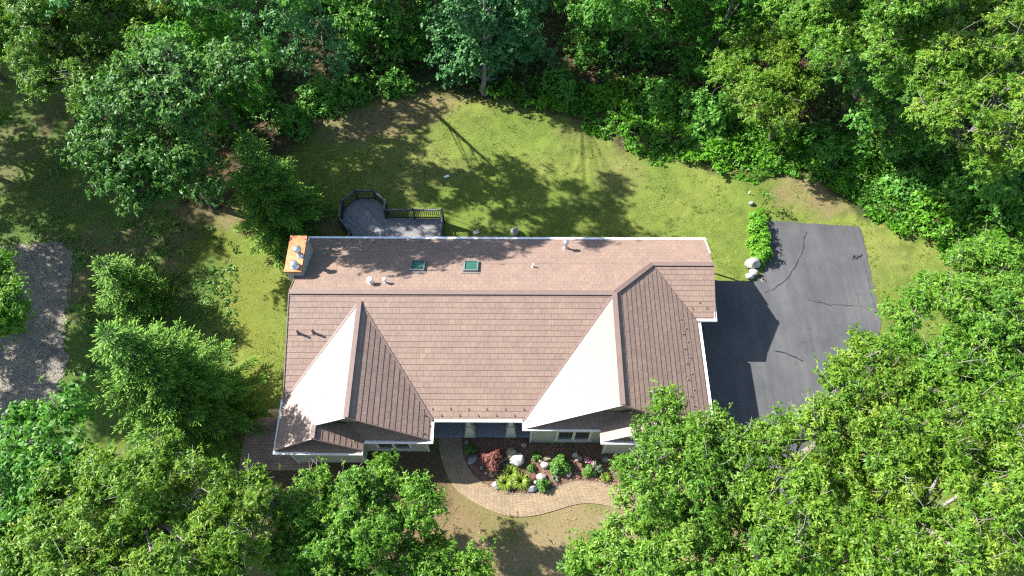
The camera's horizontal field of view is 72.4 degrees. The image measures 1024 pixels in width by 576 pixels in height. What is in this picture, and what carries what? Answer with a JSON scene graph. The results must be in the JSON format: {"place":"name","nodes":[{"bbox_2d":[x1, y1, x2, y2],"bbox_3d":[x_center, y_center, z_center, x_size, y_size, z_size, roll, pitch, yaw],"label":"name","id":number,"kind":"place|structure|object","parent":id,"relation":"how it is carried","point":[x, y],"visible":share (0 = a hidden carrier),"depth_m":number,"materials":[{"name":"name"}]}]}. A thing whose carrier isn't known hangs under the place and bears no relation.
{"place":"outdoors","nodes":[
{"label":"outdoors","id":0,"kind":"place"},
{"bbox_2d":[501,457,508,467],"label":"ornamental grass","id":1,"kind":"object","parent":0,"point":[505,461],"depth_m":36.57,"materials":[{"name":"green plant"}]},
{"bbox_2d":[0,0,1023,575],"bbox_3d":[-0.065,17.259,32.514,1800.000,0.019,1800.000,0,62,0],"label":"ground","id":2,"kind":"structure","parent":0,"point":[22,152],"depth_m":44.55,"materials":[{"name":"green plant"}]},
{"bbox_2d":[0,30,5,81],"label":"edge tree","id":3,"kind":"object","parent":2,"relation":"on","point":[2,78],"visible":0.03,"depth_m":49.11,"materials":[{"name":"green plant"}]},
{"bbox_2d":[0,105,12,129],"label":"edge tree","id":4,"kind":"object","parent":2,"relation":"on","point":[5,116],"visible":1,"depth_m":42.66,"materials":[{"name":"green plant"}]},
{"bbox_2d":[0,245,35,346],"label":"maple tree","id":5,"kind":"object","parent":2,"relation":"on","point":[12,304],"visible":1,"depth_m":30.22,"materials":[{"name":"green plant"}]},
{"bbox_2d":[0,240,75,497],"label":"gravel drive","id":6,"kind":"structure","parent":2,"relation":"on","point":[39,340],"depth_m":40.12,"materials":[{"name":"grey gravel"}]},
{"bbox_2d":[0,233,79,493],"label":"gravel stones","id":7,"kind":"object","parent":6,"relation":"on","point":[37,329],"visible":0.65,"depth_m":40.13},
{"bbox_2d":[0,373,119,566],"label":"maple tree","id":8,"kind":"object","parent":2,"relation":"on","point":[24,416],"visible":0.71,"depth_m":29.94,"materials":[{"name":"green plant"}]},
{"bbox_2d":[0,0,184,117],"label":"oak tree","id":9,"kind":"object","parent":2,"relation":"on","point":[19,19],"visible":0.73,"depth_m":37.26,"materials":[{"name":"green plant"}]},
{"bbox_2d":[66,438,121,499],"bbox_3d":[-20.091,9.602,34.667,3.316,3.636,4.120,0,62,0],"label":"shrub","id":10,"kind":"object","parent":2,"relation":"on","point":[111,443],"visible":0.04,"depth_m":34.31,"materials":[{"name":"green plant"}]},
{"bbox_2d":[42,3,159,52],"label":"woodland tree","id":11,"kind":"object","parent":2,"relation":"on","point":[111,23],"visible":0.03,"depth_m":49.32,"materials":[{"name":"green plant"}]},
{"bbox_2d":[87,253,179,329],"bbox_3d":[-21.676,-0.174,38.804,4.649,5.753,4.928,0,62,0],"label":"spruce tree","id":12,"kind":"object","parent":2,"relation":"on","point":[130,292],"visible":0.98,"depth_m":38.80,"materials":[{"name":"green plant"}]},
{"bbox_2d":[0,426,281,575],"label":"oak tree","id":13,"kind":"object","parent":2,"relation":"on","point":[211,543],"visible":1,"depth_m":27.42,"materials":[{"name":"green plant"}]},
{"bbox_2d":[54,26,293,217],"bbox_3d":[-16.634,-6.955,37.169,12.986,14.741,6.696,0,62,0],"label":"maple tree","id":14,"kind":"object","parent":2,"relation":"on","point":[180,157],"visible":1,"depth_m":34.57,"materials":[{"name":"green plant"}]},
{"bbox_2d":[84,315,269,480],"bbox_3d":[-17.051,4.323,33.770,8.473,10.660,7.691,-30,66,-15],"label":"spruce tree","id":15,"kind":"object","parent":2,"relation":"on","point":[126,351],"visible":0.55,"depth_m":33.15,"materials":[{"name":"green plant"}]},
{"bbox_2d":[45,0,355,85],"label":"maple tree","id":16,"kind":"object","parent":2,"relation":"on","point":[336,67],"visible":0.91,"depth_m":38.66,"materials":[{"name":"green plant"}]},
{"bbox_2d":[132,352,274,483],"bbox_3d":[-16.328,5.815,34.327,7.285,8.241,6.406,0,62,0],"label":"spruce tree","id":17,"kind":"object","parent":2,"relation":"on","point":[187,403],"visible":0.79,"depth_m":34.26,"materials":[{"name":"green plant"}]},
{"bbox_2d":[123,0,288,139],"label":"locust tree","id":18,"kind":"object","parent":2,"relation":"on","point":[187,34],"visible":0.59,"depth_m":39.81,"materials":[{"name":"green plant"}]},
{"bbox_2d":[131,0,291,75],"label":"woodland tree","id":19,"kind":"object","parent":2,"relation":"on","point":[214,13],"visible":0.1,"depth_m":46.12,"materials":[{"name":"green plant"}]},
{"bbox_2d":[224,78,279,119],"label":"shrub","id":20,"kind":"object","parent":2,"relation":"on","point":[262,82],"visible":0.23,"depth_m":47.55,"materials":[{"name":"green plant"}]},
{"bbox_2d":[238,417,311,469],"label":"patio","id":21,"kind":"structure","parent":2,"relation":"on","point":[253,446],"depth_m":36.99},
{"bbox_2d":[268,409,278,419],"bbox_3d":[-11.940,6.786,37.132,1.509,1.800,0.190,0,62,0],"label":"garden fence","id":22,"kind":"object","parent":21,"relation":"on","point":[274,413],"visible":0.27,"depth_m":36.36,"materials":[{"name":"brown wood"}]},
{"bbox_2d":[223,128,339,269],"bbox_3d":[-13.732,-6.022,39.977,6.317,9.112,6.872,25,65,12],"label":"spruce tree","id":23,"kind":"object","parent":2,"relation":"on","point":[274,198],"visible":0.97,"depth_m":39.88,"materials":[{"name":"green plant"}]},
{"bbox_2d":[269,100,316,143],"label":"shrub","id":24,"kind":"object","parent":2,"relation":"on","point":[288,111],"visible":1,"depth_m":46.34,"materials":[{"name":"green plant"}]},
{"bbox_2d":[182,0,449,75],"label":"ash tree","id":25,"kind":"object","parent":2,"relation":"on","point":[391,28],"visible":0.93,"depth_m":46.97,"materials":[{"name":"green plant"}]},
{"bbox_2d":[292,71,344,119],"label":"shrub","id":26,"kind":"object","parent":2,"relation":"on","point":[328,91],"visible":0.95,"depth_m":47.40,"materials":[{"name":"green plant"}]},
{"bbox_2d":[306,0,342,16],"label":"woodland tree","id":27,"kind":"object","parent":2,"relation":"on","point":[326,5],"visible":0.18,"depth_m":51.66,"materials":[{"name":"green plant"}]},
{"bbox_2d":[251,447,449,575],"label":"oak tree","id":28,"kind":"object","parent":2,"relation":"on","point":[352,543],"visible":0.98,"depth_m":29.61,"materials":[{"name":"green plant"}]},
{"bbox_2d":[330,72,375,112],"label":"shrub","id":29,"kind":"object","parent":2,"relation":"on","point":[349,89],"visible":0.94,"depth_m":47.91,"materials":[{"name":"green plant"}]},
{"bbox_2d":[337,189,444,236],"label":"deck","id":30,"kind":"structure","parent":2,"relation":"on","point":[363,216],"depth_m":43.16,"materials":[{"name":"paint"}]},
{"bbox_2d":[373,62,418,100],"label":"shrub","id":31,"kind":"object","parent":2,"relation":"on","point":[392,76],"visible":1,"depth_m":48.19,"materials":[{"name":"green plant"}]},
{"bbox_2d":[390,509,498,575],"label":"maple tree","id":32,"kind":"object","parent":2,"relation":"on","point":[435,557],"visible":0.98,"depth_m":29.61,"materials":[{"name":"green plant"}]},
{"bbox_2d":[1,83,909,571],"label":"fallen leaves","id":33,"kind":"object","parent":2,"relation":"on","point":[423,199],"visible":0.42,"depth_m":42.95,"materials":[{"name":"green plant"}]},
{"bbox_2d":[420,0,559,95],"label":"maple tree","id":34,"kind":"object","parent":2,"relation":"on","point":[481,33],"visible":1,"depth_m":45.63,"materials":[{"name":"green plant"}]},
{"bbox_2d":[273,236,716,462],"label":"house","id":35,"kind":"structure","parent":2,"relation":"on","point":[410,343],"depth_m":35.74,"materials":[{"name":"brown roof shingles"},{"name":"siding"},{"name":"white paint"}]},
{"bbox_2d":[375,444,413,449],"bbox_3d":[-6.080,7.990,35.740,1.980,1.610,0.120,0,62,0],"label":"window","id":36,"kind":"structure","parent":35,"relation":"in","point":[378,446],"depth_m":36.20,"materials":[{"name":"beige paint"}]},
{"bbox_2d":[554,431,592,440],"bbox_3d":[3.171,7.601,35.965,1.980,1.610,0.120,0,62,0],"label":"window","id":37,"kind":"structure","parent":35,"relation":"in","point":[560,435],"depth_m":36.02,"materials":[{"name":"beige paint"}]},
{"bbox_2d":[25,0,986,375],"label":"weeds","id":38,"kind":"object","parent":2,"relation":"on","point":[219,202],"visible":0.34,"depth_m":45.78,"materials":[{"name":"green plant"}]},
{"bbox_2d":[510,227,518,235],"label":"boulder","id":39,"kind":"object","parent":2,"relation":"on","point":[514,231],"visible":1,"depth_m":43.05,"materials":[{"name":"grey stone"}]},
{"bbox_2d":[461,438,637,493],"bbox_3d":[2.628,10.437,36.134,11.820,0.090,2.009,16,63,8],"label":"walkway edging","id":40,"kind":"object","parent":2,"relation":"on","point":[533,493],"visible":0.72,"depth_m":36.25,"materials":[{"name":"concrete"}]},
{"bbox_2d":[438,438,668,531],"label":"paver walkway","id":41,"kind":"structure","parent":2,"relation":"on","point":[468,485],"depth_m":35.99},
{"bbox_2d":[528,59,583,105],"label":"shrub","id":42,"kind":"object","parent":2,"relation":"on","point":[568,83],"visible":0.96,"depth_m":47.97,"materials":[{"name":"green plant"}]},
{"bbox_2d":[462,437,667,495],"bbox_3d":[2.778,9.367,36.714,10.991,0.070,2.996,0,62,0],"label":"mulch bed","id":43,"kind":"object","parent":2,"relation":"on","point":[525,452],"visible":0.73,"depth_m":36.88,"materials":[{"name":"brown wood"}]},
{"bbox_2d":[463,443,476,455],"bbox_3d":[-2.212,8.495,36.859,0.682,0.585,0.752,-27,65,-14],"label":"shade plant","id":44,"kind":"object","parent":43,"relation":"on","point":[471,449],"visible":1,"depth_m":36.84,"materials":[{"name":"green plant"}]},
{"bbox_2d":[468,455,477,463],"bbox_3d":[-2.061,9.003,36.722,0.646,0.304,0.402,-19,64,-10],"label":"boulder","id":45,"kind":"object","parent":43,"relation":"on","point":[472,459],"visible":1,"depth_m":36.61,"materials":[{"name":"grey stone"}]},
{"bbox_2d":[478,449,503,474],"bbox_3d":[-1.091,8.918,36.221,1.366,1.317,1.392,0,62,0],"label":"japanese maple","id":46,"kind":"object","parent":43,"relation":"on","point":[496,460],"visible":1,"depth_m":36.16,"materials":[{"name":"red plant"}]},
{"bbox_2d":[492,481,499,488],"bbox_3d":[-0.809,10.170,36.111,0.438,0.372,0.360,35,67,17],"label":"boulder","id":47,"kind":"object","parent":43,"relation":"on","point":[494,485],"visible":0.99,"depth_m":35.98,"materials":[{"name":"grey stone"}]},
{"bbox_2d":[495,473,514,493],"bbox_3d":[-0.342,10.036,36.092,1.104,0.390,1.117,0,62,0],"label":"daylily","id":48,"kind":"object","parent":43,"relation":"on","point":[502,482],"visible":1,"depth_m":35.99,"materials":[{"name":"green plant"}]},
{"bbox_2d":[503,464,518,481],"bbox_3d":[-0.061,9.606,36.321,1.064,0.390,1.041,0,62,0],"label":"daylily","id":49,"kind":"object","parent":43,"relation":"on","point":[509,470],"visible":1,"depth_m":36.26,"materials":[{"name":"green plant"}]},
{"bbox_2d":[506,447,517,458],"bbox_3d":[-0.016,8.681,36.839,0.637,0.502,0.638,0,62,0],"label":"boulder","id":50,"kind":"object","parent":43,"relation":"on","point":[511,452],"visible":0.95,"depth_m":36.68,"materials":[{"name":"grey stone"}]},
{"bbox_2d":[509,453,524,466],"bbox_3d":[0.249,9.008,36.637,0.833,0.605,0.720,0,62,0],"label":"boulder","id":51,"kind":"object","parent":43,"relation":"on","point":[517,459],"visible":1,"depth_m":36.45,"materials":[{"name":"white stone"}]},
{"bbox_2d":[512,471,531,490],"bbox_3d":[0.442,9.954,36.118,1.172,0.424,1.150,0,62,0],"label":"daylily","id":52,"kind":"object","parent":43,"relation":"on","point":[519,480],"visible":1,"depth_m":36.00,"materials":[{"name":"green plant"}]},
{"bbox_2d":[521,442,526,447],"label":"boulder","id":53,"kind":"object","parent":43,"relation":"on","point":[523,444],"visible":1,"depth_m":37.03,"materials":[{"name":"grey stone"}]},
{"bbox_2d":[526,462,534,472],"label":"leafy plant","id":54,"kind":"object","parent":43,"relation":"on","point":[530,468],"visible":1,"depth_m":36.45,"materials":[{"name":"green plant"}]},
{"bbox_2d":[528,485,537,491],"bbox_3d":[1.069,10.341,36.041,0.532,0.308,0.350,0,62,0],"label":"boulder","id":55,"kind":"object","parent":43,"relation":"on","point":[532,488],"visible":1,"depth_m":35.95,"materials":[{"name":"stone"}]},
{"bbox_2d":[531,450,542,461],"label":"leafy plant","id":56,"kind":"object","parent":43,"relation":"on","point":[536,455],"visible":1,"depth_m":36.66,"materials":[{"name":"green plant"}]},
{"bbox_2d":[536,473,545,479],"bbox_3d":[1.518,9.813,36.314,0.518,0.359,0.398,0,62,0],"label":"boulder","id":57,"kind":"object","parent":43,"relation":"on","point":[542,476],"visible":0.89,"depth_m":36.20,"materials":[{"name":"white stone"}]},
{"bbox_2d":[536,479,549,493],"bbox_3d":[1.626,10.124,35.958,0.773,0.662,0.806,0,62,0],"label":"shrub","id":58,"kind":"object","parent":43,"relation":"on","point":[542,486],"visible":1,"depth_m":35.88,"materials":[{"name":"green plant"}]},
{"bbox_2d":[540,461,548,468],"bbox_3d":[1.701,9.284,36.594,0.456,0.350,0.350,17,63,9],"label":"boulder","id":59,"kind":"object","parent":43,"relation":"on","point":[544,465],"visible":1,"depth_m":36.49,"materials":[{"name":"white stone"}]},
{"bbox_2d":[542,455,551,460],"bbox_3d":[1.836,8.955,36.795,0.530,0.273,0.303,0,62,0],"label":"boulder","id":60,"kind":"object","parent":43,"relation":"on","point":[546,458],"visible":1,"depth_m":36.71,"materials":[{"name":"beige stone"}]},
{"bbox_2d":[552,474,558,482],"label":"spiky plant","id":61,"kind":"object","parent":43,"relation":"on","point":[555,478],"visible":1,"depth_m":36.23,"materials":[{"name":"green plant"}]},
{"bbox_2d":[549,453,573,475],"bbox_3d":[2.578,9.080,36.319,1.328,1.010,1.259,0,62,0],"label":"shrub","id":62,"kind":"object","parent":43,"relation":"on","point":[559,465],"visible":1,"depth_m":36.21,"materials":[{"name":"green plant"}]},
{"bbox_2d":[575,456,582,461],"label":"boulder","id":63,"kind":"object","parent":43,"relation":"on","point":[578,458],"visible":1,"depth_m":36.70,"materials":[{"name":"beige stone"}]},
{"bbox_2d":[581,463,597,477],"bbox_3d":[4.047,9.435,36.322,0.954,0.674,0.831,0,62,0],"label":"shrub","id":64,"kind":"object","parent":43,"relation":"on","point":[588,471],"visible":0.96,"depth_m":36.25,"materials":[{"name":"green plant"}]},
{"bbox_2d":[584,457,603,475],"bbox_3d":[4.312,9.221,36.390,0.921,0.758,1.048,-18,64,-10],"label":"peony","id":65,"kind":"object","parent":43,"relation":"on","point":[596,466],"visible":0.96,"depth_m":36.28,"materials":[{"name":"pink plant"}]},
{"bbox_2d":[598,469,609,481],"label":"ornamental grass","id":66,"kind":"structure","parent":43,"relation":"on","point":[603,474],"depth_m":36.26,"materials":[{"name":"green plant"}]},
{"bbox_2d":[601,457,608,462],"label":"boulder","id":67,"kind":"object","parent":43,"relation":"on","point":[604,459],"visible":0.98,"depth_m":36.69,"materials":[{"name":"grey stone"}]},
{"bbox_2d":[549,0,627,27],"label":"woodland tree","id":68,"kind":"object","parent":2,"relation":"on","point":[554,2],"visible":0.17,"depth_m":48.52,"materials":[{"name":"green plant"}]},
{"bbox_2d":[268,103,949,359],"bbox_3d":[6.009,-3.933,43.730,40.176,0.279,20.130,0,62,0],"label":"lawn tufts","id":69,"kind":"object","parent":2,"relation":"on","point":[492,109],"visible":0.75,"depth_m":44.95,"materials":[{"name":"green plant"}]},
{"bbox_2d":[556,523,674,575],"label":"oak tree","id":70,"kind":"object","parent":2,"relation":"on","point":[574,565],"visible":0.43,"depth_m":29.71,"materials":[{"name":"green plant"}]},
{"bbox_2d":[554,0,699,79],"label":"ash tree","id":71,"kind":"object","parent":2,"relation":"on","point":[640,42],"visible":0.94,"depth_m":46.70,"materials":[{"name":"green plant"}]},
{"bbox_2d":[627,74,684,123],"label":"shrub","id":72,"kind":"object","parent":2,"relation":"on","point":[648,99],"visible":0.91,"depth_m":47.36,"materials":[{"name":"green plant"}]},
{"bbox_2d":[586,377,804,575],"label":"oak tree","id":73,"kind":"object","parent":2,"relation":"on","point":[716,460],"visible":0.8,"depth_m":26.95,"materials":[{"name":"green plant"}]},
{"bbox_2d":[673,85,739,145],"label":"shrub","id":74,"kind":"object","parent":2,"relation":"on","point":[697,103],"visible":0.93,"depth_m":46.19,"materials":[{"name":"green plant"}]},
{"bbox_2d":[657,0,785,83],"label":"ash tree","id":75,"kind":"object","parent":2,"relation":"on","point":[722,19],"visible":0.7,"depth_m":46.55,"materials":[{"name":"green plant"}]},
{"bbox_2d":[707,0,752,18],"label":"woodland tree","id":76,"kind":"object","parent":2,"relation":"on","point":[728,6],"visible":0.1,"depth_m":50.81,"materials":[{"name":"green plant"}]},
{"bbox_2d":[745,273,753,278],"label":"boulder","id":77,"kind":"object","parent":2,"relation":"on","point":[749,276],"visible":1,"depth_m":41.76,"materials":[{"name":"grey stone"}]},
{"bbox_2d":[478,71,1023,253],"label":"ground cover","id":78,"kind":"object","parent":2,"relation":"on","point":[716,161],"visible":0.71,"depth_m":45.97,"materials":[{"name":"green plant"}]},
{"bbox_2d":[744,257,759,267],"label":"boulder","id":79,"kind":"object","parent":2,"relation":"on","point":[753,262],"visible":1,"depth_m":41.90,"materials":[{"name":"grey stone"}]},
{"bbox_2d":[749,269,758,275],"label":"boulder","id":80,"kind":"object","parent":2,"relation":"on","point":[754,272],"visible":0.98,"depth_m":41.79,"materials":[{"name":"grey stone"}]},
{"bbox_2d":[748,207,767,221],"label":"driveway shrub","id":81,"kind":"object","parent":2,"relation":"on","point":[757,215],"visible":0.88,"depth_m":43.71,"materials":[{"name":"green plant"}]},
{"bbox_2d":[745,230,771,248],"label":"driveway shrub","id":82,"kind":"object","parent":2,"relation":"on","point":[761,238],"visible":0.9,"depth_m":42.58,"materials":[{"name":"green plant"}]},
{"bbox_2d":[746,217,770,235],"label":"driveway shrub","id":83,"kind":"object","parent":2,"relation":"on","point":[760,225],"visible":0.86,"depth_m":43.08,"materials":[{"name":"green plant"}]},
{"bbox_2d":[749,243,774,265],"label":"driveway shrub","id":84,"kind":"object","parent":2,"relation":"on","point":[762,254],"visible":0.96,"depth_m":42.14,"materials":[{"name":"green plant"}]},
{"bbox_2d":[704,16,825,140],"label":"oak tree","id":85,"kind":"object","parent":2,"relation":"on","point":[780,71],"visible":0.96,"depth_m":42.63,"materials":[{"name":"green plant"}]},
{"bbox_2d":[756,189,775,207],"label":"sapling","id":86,"kind":"object","parent":2,"relation":"on","point":[768,196],"visible":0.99,"depth_m":43.26,"materials":[{"name":"green plant"}]},
{"bbox_2d":[701,220,880,560],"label":"driveway","id":87,"kind":"structure","parent":2,"relation":"on","point":[775,331],"depth_m":40.68,"materials":[{"name":"grey asphalt"}]},
{"bbox_2d":[803,118,858,169],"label":"shrub","id":88,"kind":"object","parent":2,"relation":"on","point":[816,148],"visible":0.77,"depth_m":45.53,"materials":[{"name":"green plant"}]},
{"bbox_2d":[725,322,956,534],"bbox_3d":[13.039,8.032,31.197,10.948,11.372,6.535,-34,67,-17],"label":"oak tree","id":89,"kind":"object","parent":2,"relation":"on","point":[835,471],"visible":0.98,"depth_m":27.65,"materials":[{"name":"green plant"}]},
{"bbox_2d":[754,0,965,114],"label":"oak tree","id":90,"kind":"object","parent":2,"relation":"on","point":[894,26],"visible":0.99,"depth_m":36.41,"materials":[{"name":"green plant"}]},
{"bbox_2d":[726,371,1023,575],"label":"oak tree","id":91,"kind":"object","parent":2,"relation":"on","point":[938,550],"visible":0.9,"depth_m":25.88,"materials":[{"name":"green plant"}]},
{"bbox_2d":[821,85,951,164],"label":"ash tree","id":92,"kind":"object","parent":2,"relation":"on","point":[868,121],"visible":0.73,"depth_m":43.45,"materials":[{"name":"green plant"}]},
{"bbox_2d":[816,0,977,140],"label":"woodland tree","id":93,"kind":"object","parent":2,"relation":"on","point":[856,67],"visible":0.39,"depth_m":43.34,"materials":[{"name":"green plant"}]},
{"bbox_2d":[877,163,934,210],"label":"shrub","id":94,"kind":"object","parent":2,"relation":"on","point":[897,186],"visible":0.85,"depth_m":44.14,"materials":[{"name":"green plant"}]},
{"bbox_2d":[828,0,985,81],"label":"woodland tree","id":95,"kind":"object","parent":2,"relation":"on","point":[889,59],"visible":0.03,"depth_m":48.46,"materials":[{"name":"green plant"}]},
{"bbox_2d":[868,223,1023,437],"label":"oak tree","id":96,"kind":"object","parent":2,"relation":"on","point":[993,355],"visible":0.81,"depth_m":30.94,"materials":[{"name":"green plant"}]},
{"bbox_2d":[900,0,1023,190],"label":"oak tree","id":97,"kind":"object","parent":2,"relation":"on","point":[989,57],"visible":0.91,"depth_m":33.42,"materials":[{"name":"green plant"}]},
{"bbox_2d":[929,152,995,213],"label":"shrub","id":98,"kind":"object","parent":2,"relation":"on","point":[957,182],"visible":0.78,"depth_m":43.96,"materials":[{"name":"green plant"}]},
{"bbox_2d":[924,0,1023,129],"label":"woodland tree","id":99,"kind":"object","parent":2,"relation":"on","point":[1005,94],"visible":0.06,"depth_m":44.21,"materials":[{"name":"green plant"}]},
{"bbox_2d":[960,142,1023,231],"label":"ash tree","id":100,"kind":"object","parent":2,"relation":"on","point":[1010,190],"visible":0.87,"depth_m":40.90,"materials":[{"name":"green plant"}]}
]}

